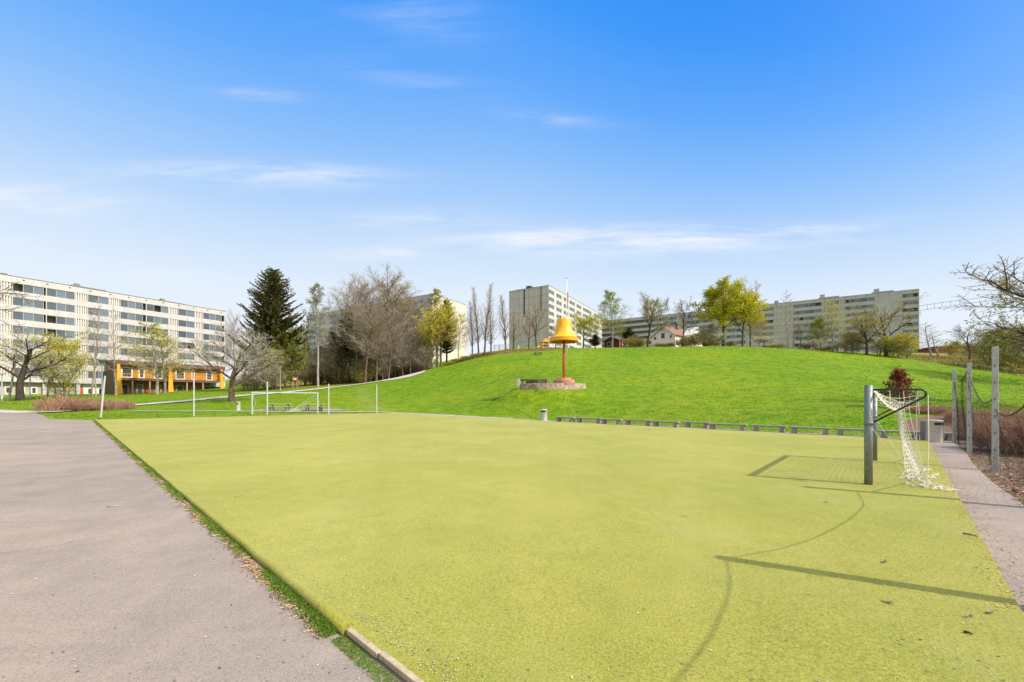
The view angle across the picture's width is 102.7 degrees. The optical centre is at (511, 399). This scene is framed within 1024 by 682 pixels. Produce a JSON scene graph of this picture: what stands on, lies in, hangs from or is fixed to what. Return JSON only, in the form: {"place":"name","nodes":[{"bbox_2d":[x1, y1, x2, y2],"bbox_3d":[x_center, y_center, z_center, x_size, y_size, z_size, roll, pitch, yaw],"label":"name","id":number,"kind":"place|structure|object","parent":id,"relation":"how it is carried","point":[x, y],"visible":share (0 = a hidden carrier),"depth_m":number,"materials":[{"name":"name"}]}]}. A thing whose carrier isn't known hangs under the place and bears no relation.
{"place":"outdoors","nodes":[
{"label":"outdoors","id":0,"kind":"place"},
{"bbox_2d":[0,346,1023,502],"bbox_3d":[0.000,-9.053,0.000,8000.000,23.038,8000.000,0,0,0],"label":"ground","id":1,"kind":"structure","parent":0,"point":[518,367],"depth_m":46.94,"materials":[{"name":"plant"}]},
{"bbox_2d":[0,318,44,399],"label":"bare tree","id":2,"kind":"object","parent":1,"relation":"on","point":[11,385],"visible":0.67,"depth_m":72.33,"materials":[{"name":"plant"}]},
{"bbox_2d":[0,278,44,325],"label":"bare tree","id":3,"kind":"object","parent":1,"relation":"on","point":[15,293],"visible":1,"depth_m":35.40,"materials":[{"name":"plant"}]},
{"bbox_2d":[0,327,96,400],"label":"maple tree","id":4,"kind":"object","parent":1,"relation":"on","point":[19,387],"visible":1,"depth_m":70.14,"materials":[{"name":"brown plant"}]},
{"bbox_2d":[28,350,76,398],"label":"blossom tree","id":5,"kind":"object","parent":1,"relation":"on","point":[61,375],"visible":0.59,"depth_m":76.20,"materials":[{"name":"brown plant"}]},
{"bbox_2d":[27,394,92,411],"bbox_3d":[-44.900,0.240,40.986,4.509,1.964,4.735,0,0,-21],"label":"shrub","id":6,"kind":"object","parent":1,"relation":"on","point":[59,404],"visible":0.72,"depth_m":40.05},
{"bbox_2d":[25,335,97,397],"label":"tree","id":7,"kind":"object","parent":1,"relation":"on","point":[65,383],"visible":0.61,"depth_m":79.86,"materials":[{"name":"green plant"}]},
{"bbox_2d":[65,396,107,410],"bbox_3d":[-42.917,0.314,41.456,3.631,1.637,3.458,0,0,-20],"label":"shrub","id":8,"kind":"object","parent":1,"relation":"on","point":[83,403],"visible":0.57,"depth_m":40.72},
{"bbox_2d":[75,306,105,395],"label":"birch tree","id":9,"kind":"object","parent":1,"relation":"on","point":[94,366],"visible":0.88,"depth_m":85.08,"materials":[{"name":"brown plant"}]},
{"bbox_2d":[80,301,116,395],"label":"birch tree","id":10,"kind":"object","parent":1,"relation":"on","point":[96,353],"visible":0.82,"depth_m":86.44,"materials":[{"name":"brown plant"}]},
{"bbox_2d":[85,397,138,409],"bbox_3d":[-41.019,0.354,42.051,4.115,1.386,3.919,0,0,-12],"label":"shrub","id":11,"kind":"object","parent":1,"relation":"on","point":[116,404],"visible":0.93,"depth_m":41.55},
{"bbox_2d":[0,272,225,394],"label":"apartment block","id":12,"kind":"structure","parent":1,"relation":"on","point":[62,310],"depth_m":96.01,"materials":[{"name":"concrete"}]},
{"bbox_2d":[103,306,129,395],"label":"birch tree","id":13,"kind":"object","parent":1,"relation":"on","point":[113,355],"visible":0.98,"depth_m":87.24,"materials":[{"name":"brown plant"}]},
{"bbox_2d":[95,319,197,393],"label":"birch tree","id":14,"kind":"object","parent":1,"relation":"on","point":[154,330],"visible":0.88,"depth_m":90.21,"materials":[{"name":"green plant"}]},
{"bbox_2d":[125,331,193,393],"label":"birch tree","id":15,"kind":"object","parent":1,"relation":"on","point":[164,375],"visible":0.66,"depth_m":92.86,"materials":[{"name":"green plant"}]},
{"bbox_2d":[105,360,224,393],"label":"nursery building","id":16,"kind":"structure","parent":1,"relation":"on","point":[138,382],"depth_m":102.56,"materials":[{"name":"orange paint"}]},
{"bbox_2d":[0,362,442,412],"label":"footpath","id":17,"kind":"structure","parent":1,"relation":"on","point":[16,411],"depth_m":60.91,"materials":[{"name":"asphalt"}]},
{"bbox_2d":[168,320,286,401],"bbox_3d":[-36.688,-4.720,53.403,13.234,11.044,13.482,0,0,-34],"label":"bare tree","id":18,"kind":"object","parent":1,"relation":"on","point":[240,364],"visible":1,"depth_m":53.68,"materials":[{"name":"grey plant"}]},
{"bbox_2d":[225,310,244,386],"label":"bare tree","id":19,"kind":"object","parent":1,"relation":"on","point":[234,320],"visible":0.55,"depth_m":124.16,"materials":[{"name":"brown plant"}]},
{"bbox_2d":[227,266,312,386],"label":"fir tree","id":20,"kind":"object","parent":1,"relation":"on","point":[268,316],"visible":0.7,"depth_m":93.82,"materials":[{"name":"green plant"}]},
{"bbox_2d":[256,368,286,389],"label":"bush","id":21,"kind":"object","parent":1,"relation":"on","point":[275,378],"visible":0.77,"depth_m":87.15,"materials":[{"name":"brown plant"}]},
{"bbox_2d":[249,346,297,389],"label":"young tree","id":22,"kind":"object","parent":1,"relation":"on","point":[273,358],"visible":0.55,"depth_m":89.14,"materials":[{"name":"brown plant"}]},
{"bbox_2d":[265,333,309,387],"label":"young tree","id":23,"kind":"object","parent":1,"relation":"on","point":[288,349],"visible":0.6,"depth_m":93.41,"materials":[{"name":"green plant"}]},
{"bbox_2d":[286,325,313,386],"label":"young tree","id":24,"kind":"object","parent":1,"relation":"on","point":[296,355],"visible":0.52,"depth_m":97.10,"materials":[{"name":"green plant"}]},
{"bbox_2d":[300,282,331,386],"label":"birch tree","id":25,"kind":"object","parent":1,"relation":"on","point":[317,301],"visible":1,"depth_m":89.83,"materials":[{"name":"grey plant"}]},
{"bbox_2d":[311,358,337,384],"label":"bare tree","id":26,"kind":"object","parent":1,"relation":"on","point":[324,366],"visible":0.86,"depth_m":100.49,"materials":[{"name":"brown plant"}]},
{"bbox_2d":[327,344,351,383],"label":"bare tree","id":27,"kind":"object","parent":1,"relation":"on","point":[337,364],"visible":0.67,"depth_m":101.35,"materials":[{"name":"brown plant"}]},
{"bbox_2d":[322,278,368,381],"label":"alder tree","id":28,"kind":"object","parent":1,"relation":"on","point":[335,309],"visible":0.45,"depth_m":103.39,"materials":[{"name":"brown plant"}]},
{"bbox_2d":[329,313,370,382],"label":"tree","id":29,"kind":"object","parent":1,"relation":"on","point":[345,348],"visible":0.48,"depth_m":102.29,"materials":[{"name":"green plant"}]},
{"bbox_2d":[330,272,381,382],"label":"alder tree","id":30,"kind":"object","parent":1,"relation":"on","point":[363,292],"visible":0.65,"depth_m":99.83,"materials":[{"name":"brown plant"}]},
{"bbox_2d":[351,364,375,382],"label":"bush","id":31,"kind":"object","parent":1,"relation":"on","point":[360,376],"visible":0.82,"depth_m":99.03,"materials":[{"name":"plant"}]},
{"bbox_2d":[343,300,388,382],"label":"alder tree","id":32,"kind":"object","parent":1,"relation":"on","point":[369,346],"visible":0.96,"depth_m":95.64,"materials":[{"name":"brown plant"}]},
{"bbox_2d":[342,272,389,360],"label":"alder tree","id":33,"kind":"object","parent":1,"relation":"on","point":[369,296],"visible":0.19,"depth_m":108.18,"materials":[{"name":"brown plant"}]},
{"bbox_2d":[346,263,416,379],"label":"alder tree","id":34,"kind":"object","parent":1,"relation":"on","point":[387,288],"visible":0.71,"depth_m":101.78,"materials":[{"name":"brown plant"}]},
{"bbox_2d":[367,344,395,379],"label":"bush","id":35,"kind":"object","parent":1,"relation":"on","point":[385,365],"visible":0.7,"depth_m":100.06,"materials":[{"name":"brown plant"}]},
{"bbox_2d":[355,308,408,380],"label":"alder tree","id":36,"kind":"object","parent":1,"relation":"on","point":[385,352],"visible":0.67,"depth_m":97.94,"materials":[{"name":"brown plant"}]},
{"bbox_2d":[261,411,511,418],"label":"gravel walk","id":37,"kind":"structure","parent":1,"relation":"on","point":[362,411],"depth_m":41.38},
{"bbox_2d":[307,294,465,362],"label":"apartment block","id":38,"kind":"structure","parent":1,"relation":"on","point":[460,308],"depth_m":161.08,"materials":[{"name":"concrete"}]},
{"bbox_2d":[367,278,422,377],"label":"alder tree","id":39,"kind":"object","parent":1,"relation":"on","point":[408,304],"visible":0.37,"depth_m":106.44,"materials":[{"name":"brown plant"}]},
{"bbox_2d":[372,301,418,378],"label":"alder tree","id":40,"kind":"object","parent":1,"relation":"on","point":[398,329],"visible":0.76,"depth_m":100.27,"materials":[{"name":"brown plant"}]},
{"bbox_2d":[389,337,415,375],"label":"bare tree","id":41,"kind":"object","parent":1,"relation":"on","point":[409,352],"visible":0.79,"depth_m":102.08,"materials":[{"name":"brown plant"}]},
{"bbox_2d":[378,292,428,361],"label":"alder tree","id":42,"kind":"object","parent":1,"relation":"on","point":[408,295],"visible":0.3,"depth_m":111.88,"materials":[{"name":"brown plant"}]},
{"bbox_2d":[403,296,431,349],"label":"alder tree","id":43,"kind":"object","parent":1,"relation":"on","point":[423,304],"visible":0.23,"depth_m":113.55,"materials":[{"name":"brown plant"}]},
{"bbox_2d":[407,344,437,370],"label":"bush","id":44,"kind":"object","parent":1,"relation":"on","point":[428,358],"visible":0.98,"depth_m":102.20,"materials":[{"name":"brown plant"}]},
{"bbox_2d":[412,318,445,367],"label":"tree","id":45,"kind":"object","parent":1,"relation":"on","point":[427,342],"visible":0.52,"depth_m":108.12,"materials":[{"name":"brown plant"}]},
{"bbox_2d":[424,287,444,366],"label":"birch tree","id":46,"kind":"object","parent":1,"relation":"on","point":[435,300],"visible":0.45,"depth_m":111.78,"materials":[{"name":"green plant"}]},
{"bbox_2d":[411,299,460,365],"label":"maple tree","id":47,"kind":"object","parent":1,"relation":"on","point":[437,319],"visible":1,"depth_m":101.92,"materials":[{"name":"green plant"}]},
{"bbox_2d":[437,297,458,362],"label":"pine tree","id":48,"kind":"object","parent":1,"relation":"on","point":[447,344],"visible":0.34,"depth_m":109.41,"materials":[{"name":"green plant"}]},
{"bbox_2d":[449,313,473,358],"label":"tree","id":49,"kind":"object","parent":1,"relation":"on","point":[462,323],"visible":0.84,"depth_m":105.85,"materials":[{"name":"yellow plant"}]},
{"bbox_2d":[463,301,480,353],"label":"poplar tree","id":50,"kind":"object","parent":1,"relation":"on","point":[471,332],"visible":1,"depth_m":96.41,"materials":[{"name":"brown plant"}]},
{"bbox_2d":[468,287,483,352],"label":"poplar tree","id":51,"kind":"object","parent":1,"relation":"on","point":[475,315],"visible":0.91,"depth_m":98.04,"materials":[{"name":"brown plant"}]},
{"bbox_2d":[477,282,495,351],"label":"poplar tree","id":52,"kind":"object","parent":1,"relation":"on","point":[488,311],"visible":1,"depth_m":94.67,"materials":[{"name":"brown plant"}]},
{"bbox_2d":[493,295,515,349],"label":"poplar tree","id":53,"kind":"object","parent":1,"relation":"on","point":[504,319],"visible":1,"depth_m":94.38,"materials":[{"name":"brown plant"}]},
{"bbox_2d":[0,409,1023,681],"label":"asphalt yard","id":54,"kind":"structure","parent":1,"relation":"on","point":[166,611],"depth_m":3.92,"materials":[{"name":"asphalt"}]},
{"bbox_2d":[93,421,333,637],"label":"needle litter","id":55,"kind":"object","parent":54,"relation":"on","point":[251,563],"visible":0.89,"depth_m":4.18,"materials":[{"name":"plant"}]},
{"bbox_2d":[94,421,401,681],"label":"verge grass","id":56,"kind":"structure","parent":54,"relation":"on","point":[325,624],"depth_m":3.51,"materials":[{"name":"plant"}]},
{"bbox_2d":[520,298,555,347],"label":"bare tree","id":57,"kind":"object","parent":1,"relation":"on","point":[535,321],"visible":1,"depth_m":91.55,"materials":[{"name":"brown plant"}]},
{"bbox_2d":[520,381,585,389],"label":"stone ring wall","id":58,"kind":"structure","parent":1,"relation":"on","point":[540,385],"depth_m":40.94,"materials":[{"name":"stone"}]},
{"bbox_2d":[509,285,601,347],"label":"apartment block","id":59,"kind":"structure","parent":1,"relation":"on","point":[543,296],"depth_m":158.11,"materials":[{"name":"concrete"}]},
{"bbox_2d":[98,413,1023,681],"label":"sports pitch","id":60,"kind":"object","parent":1,"relation":"on","point":[429,507],"visible":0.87,"depth_m":4.78,"materials":[{"name":"plastic"}]},
{"bbox_2d":[95,419,353,634],"bbox_3d":[-14.627,1.527,15.323,36.408,0.444,0.115,0,0,42],"label":"turf edge","id":61,"kind":"object","parent":60,"relation":"on","point":[333,615],"visible":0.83,"depth_m":4.22,"materials":[{"name":"plastic"}]},
{"bbox_2d":[166,471,489,681],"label":"edge gravel","id":62,"kind":"structure","parent":60,"relation":"on","point":[371,615],"depth_m":2.93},
{"bbox_2d":[346,627,423,681],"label":"edging plank","id":63,"kind":"object","parent":60,"relation":"on","point":[394,665],"visible":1,"depth_m":2.69,"materials":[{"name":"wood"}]},
{"bbox_2d":[3,433,1005,681],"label":"leaf flecks","id":64,"kind":"object","parent":60,"relation":"on","point":[511,615],"visible":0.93,"depth_m":2.89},
{"bbox_2d":[863,385,956,490],"bbox_3d":[9.133,0.830,9.511,1.324,2.250,4.612,0,0,43],"label":"football goal","id":65,"kind":"object","parent":60,"relation":"on","point":[871,394],"visible":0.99,"depth_m":8.24,"materials":[{"name":"fabric"}]},
{"bbox_2d":[925,444,1023,607],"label":"edge litter","id":66,"kind":"object","parent":60,"relation":"on","point":[982,538],"visible":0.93,"depth_m":5.04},
{"bbox_2d":[550,317,577,382],"bbox_3d":[5.392,-4.926,42.600,2.969,7.455,2.969,0,0,0],"label":"bell sculpture","id":67,"kind":"object","parent":1,"relation":"on","point":[563,334],"visible":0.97,"depth_m":41.87,"materials":[{"name":"yellow metal"}]},
{"bbox_2d":[571,312,605,347],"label":"maple tree","id":68,"kind":"object","parent":1,"relation":"on","point":[582,322],"visible":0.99,"depth_m":92.53,"materials":[{"name":"yellow plant"}]},
{"bbox_2d":[596,289,633,347],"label":"birch tree","id":69,"kind":"object","parent":1,"relation":"on","point":[608,295],"visible":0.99,"depth_m":94.44,"materials":[{"name":"green plant"}]},
{"bbox_2d":[602,336,632,347],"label":"red cabin","id":70,"kind":"object","parent":1,"relation":"on","point":[617,341],"visible":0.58,"depth_m":96.72,"materials":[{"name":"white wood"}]},
{"bbox_2d":[638,292,673,346],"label":"tree","id":71,"kind":"object","parent":1,"relation":"on","point":[648,308],"visible":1,"depth_m":90.47,"materials":[{"name":"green plant"}]},
{"bbox_2d":[649,325,701,346],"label":"wooden house","id":72,"kind":"structure","parent":1,"relation":"on","point":[670,335],"depth_m":111.61,"materials":[{"name":"white paint"}]},
{"bbox_2d":[661,296,697,346],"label":"bare tree","id":73,"kind":"object","parent":1,"relation":"on","point":[680,307],"visible":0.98,"depth_m":93.10,"materials":[{"name":"brown plant"}]},
{"bbox_2d":[396,413,974,444],"bbox_3d":[3.228,1.599,29.836,41.291,0.471,1.230,0,0,39],"label":"paved strip","id":74,"kind":"object","parent":1,"relation":"on","point":[693,428],"visible":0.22,"depth_m":23.62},
{"bbox_2d":[926,420,943,441],"bbox_3d":[17.807,1.319,17.254,0.533,0.955,0.533,0,0,-11],"label":"litter bin","id":75,"kind":"object","parent":74,"relation":"on","point":[936,430],"visible":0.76,"depth_m":17.06,"materials":[{"name":"metal"}]},
{"bbox_2d":[696,322,725,337],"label":"blossom tree","id":76,"kind":"object","parent":1,"relation":"on","point":[711,329],"visible":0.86,"depth_m":92.60,"materials":[{"name":"brown plant"}]},
{"bbox_2d":[690,274,771,345],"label":"maple tree","id":77,"kind":"object","parent":1,"relation":"on","point":[713,305],"visible":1,"depth_m":89.53,"materials":[{"name":"green plant"}]},
{"bbox_2d":[447,346,1023,375],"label":"meadow grass","id":78,"kind":"structure","parent":1,"relation":"on","point":[953,358],"depth_m":73.03,"materials":[{"name":"plant"}]},
{"bbox_2d":[715,288,767,346],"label":"maple tree","id":79,"kind":"object","parent":1,"relation":"on","point":[755,316],"visible":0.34,"depth_m":94.21,"materials":[{"name":"green plant"}]},
{"bbox_2d":[602,289,918,352],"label":"apartment block","id":80,"kind":"structure","parent":1,"relation":"on","point":[804,310],"depth_m":173.56,"materials":[{"name":"concrete"}]},
{"bbox_2d":[744,314,778,346],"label":"birch tree","id":81,"kind":"object","parent":1,"relation":"on","point":[760,326],"visible":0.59,"depth_m":96.54,"materials":[{"name":"green plant"}]},
{"bbox_2d":[778,289,799,347],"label":"birch tree","id":82,"kind":"object","parent":1,"relation":"on","point":[784,307],"visible":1,"depth_m":87.61,"materials":[{"name":"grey plant"}]},
{"bbox_2d":[799,317,834,349],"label":"tree","id":83,"kind":"object","parent":1,"relation":"on","point":[820,327],"visible":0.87,"depth_m":85.47,"materials":[{"name":"green plant"}]},
{"bbox_2d":[809,300,850,350],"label":"birch tree","id":84,"kind":"object","parent":1,"relation":"on","point":[832,319],"visible":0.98,"depth_m":84.28,"materials":[{"name":"green plant"}]},
{"bbox_2d":[839,330,873,353],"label":"bush","id":85,"kind":"object","parent":1,"relation":"on","point":[853,342],"visible":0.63,"depth_m":79.71,"materials":[{"name":"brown plant"}]},
{"bbox_2d":[835,310,890,354],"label":"maple tree","id":86,"kind":"object","parent":1,"relation":"on","point":[864,329],"visible":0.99,"depth_m":76.94,"materials":[{"name":"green plant"}]},
{"bbox_2d":[845,292,930,355],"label":"maple tree","id":87,"kind":"object","parent":1,"relation":"on","point":[886,315],"visible":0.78,"depth_m":77.58,"materials":[{"name":"brown plant"}]},
{"bbox_2d":[868,335,919,356],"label":"bush","id":88,"kind":"object","parent":1,"relation":"on","point":[887,343],"visible":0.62,"depth_m":76.21,"materials":[{"name":"green plant"}]},
{"bbox_2d":[878,366,920,406],"bbox_3d":[25.564,-0.695,26.923,2.379,3.145,2.683,0,0,0],"label":"copper bush","id":89,"kind":"object","parent":1,"relation":"on","point":[897,377],"visible":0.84,"depth_m":26.76,"materials":[{"name":"brown plant"}]},
{"bbox_2d":[887,331,922,357],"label":"bush","id":90,"kind":"object","parent":1,"relation":"on","point":[900,341],"visible":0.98,"depth_m":73.73,"materials":[{"name":"green plant"}]},
{"bbox_2d":[910,406,965,413],"bbox_3d":[23.967,0.533,22.943,2.550,0.519,2.576,0,0,26],"label":"hedge shrub","id":91,"kind":"object","parent":1,"relation":"on","point":[932,410],"visible":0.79,"depth_m":22.84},
{"bbox_2d":[936,341,966,356],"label":"bush","id":92,"kind":"object","parent":1,"relation":"on","point":[950,351],"visible":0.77,"depth_m":84.01,"materials":[{"name":"green plant"}]},
{"bbox_2d":[952,370,955,443],"bbox_3d":[18.251,0.414,16.903,0.164,3.314,0.118,0,0,-45],"label":"net post","id":93,"kind":"object","parent":1,"relation":"on","point":[953,402],"visible":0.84,"depth_m":16.89,"materials":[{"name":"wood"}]},
{"bbox_2d":[945,324,991,358],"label":"bare tree","id":94,"kind":"object","parent":1,"relation":"on","point":[961,332],"visible":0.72,"depth_m":76.11,"materials":[{"name":"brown plant"}]},
{"bbox_2d":[967,363,971,454],"bbox_3d":[15.049,0.424,13.478,0.164,3.294,0.118,0,0,-45],"label":"net post","id":95,"kind":"object","parent":1,"relation":"on","point":[969,404],"visible":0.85,"depth_m":13.45,"materials":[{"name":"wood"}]},
{"bbox_2d":[953,371,966,448],"bbox_3d":[16.664,0.317,15.204,0.090,2.814,4.743,0,0,43],"label":"ball net","id":96,"kind":"object","parent":95,"relation":"hanging from","point":[957,407],"visible":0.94,"depth_m":15.01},
{"bbox_2d":[968,377,991,463],"bbox_3d":[13.619,0.467,11.908,0.088,2.512,4.364,0,0,42],"label":"ball net","id":97,"kind":"object","parent":95,"relation":"hanging from","point":[973,450],"visible":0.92,"depth_m":12.16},
{"bbox_2d":[939,254,1023,353],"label":"tree","id":98,"kind":"object","parent":1,"relation":"on","point":[1013,288],"visible":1,"depth_m":28.37,"materials":[{"name":"brown plant"}]},
{"bbox_2d":[948,406,1020,437],"bbox_3d":[21.030,0.948,18.066,2.602,1.711,2.575,0,0,-41],"label":"hedge shrub","id":99,"kind":"object","parent":1,"relation":"on","point":[985,410],"visible":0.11,"depth_m":18.27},
{"bbox_2d":[953,328,1023,369],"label":"tree","id":100,"kind":"object","parent":1,"relation":"on","point":[988,356],"visible":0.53,"depth_m":63.84,"materials":[{"name":"brown plant"}]},
{"bbox_2d":[958,443,1023,504],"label":"leaf litter","id":101,"kind":"object","parent":1,"relation":"on","point":[1016,491],"visible":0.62,"depth_m":9.38,"materials":[{"name":"brown plant"}]},
{"bbox_2d":[959,272,1023,356],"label":"tree","id":102,"kind":"object","parent":1,"relation":"on","point":[1000,305],"visible":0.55,"depth_m":51.40,"materials":[{"name":"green plant"}]},
{"bbox_2d":[961,411,1022,451],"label":"hedge shrub","id":103,"kind":"object","parent":1,"relation":"on","point":[980,441],"visible":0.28,"depth_m":14.67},
{"bbox_2d":[991,346,998,471],"bbox_3d":[12.143,0.367,10.291,0.164,3.408,0.118,0,0,-45],"label":"net post","id":104,"kind":"object","parent":1,"relation":"on","point":[995,389],"visible":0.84,"depth_m":10.27,"materials":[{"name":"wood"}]},
{"bbox_2d":[993,405,1023,488],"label":"ball net","id":105,"kind":"object","parent":104,"relation":"hanging from","point":[1018,422],"visible":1,"depth_m":8.62,"materials":[{"name":"fabric"}]},
{"bbox_2d":[977,412,1023,454],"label":"hedge shrub","id":106,"kind":"object","parent":1,"relation":"on","point":[1017,428],"visible":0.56,"depth_m":13.45,"materials":[{"name":"plant"}]},
{"bbox_2d":[988,327,1023,371],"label":"tree","id":107,"kind":"object","parent":1,"relation":"on","point":[1019,361],"visible":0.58,"depth_m":61.01,"materials":[{"name":"green plant"}]},
{"bbox_2d":[0,0,1023,379],"label":"sky","id":108,"kind":"structure","parent":0,"point":[178,151],"materials":[{"name":"blue"}]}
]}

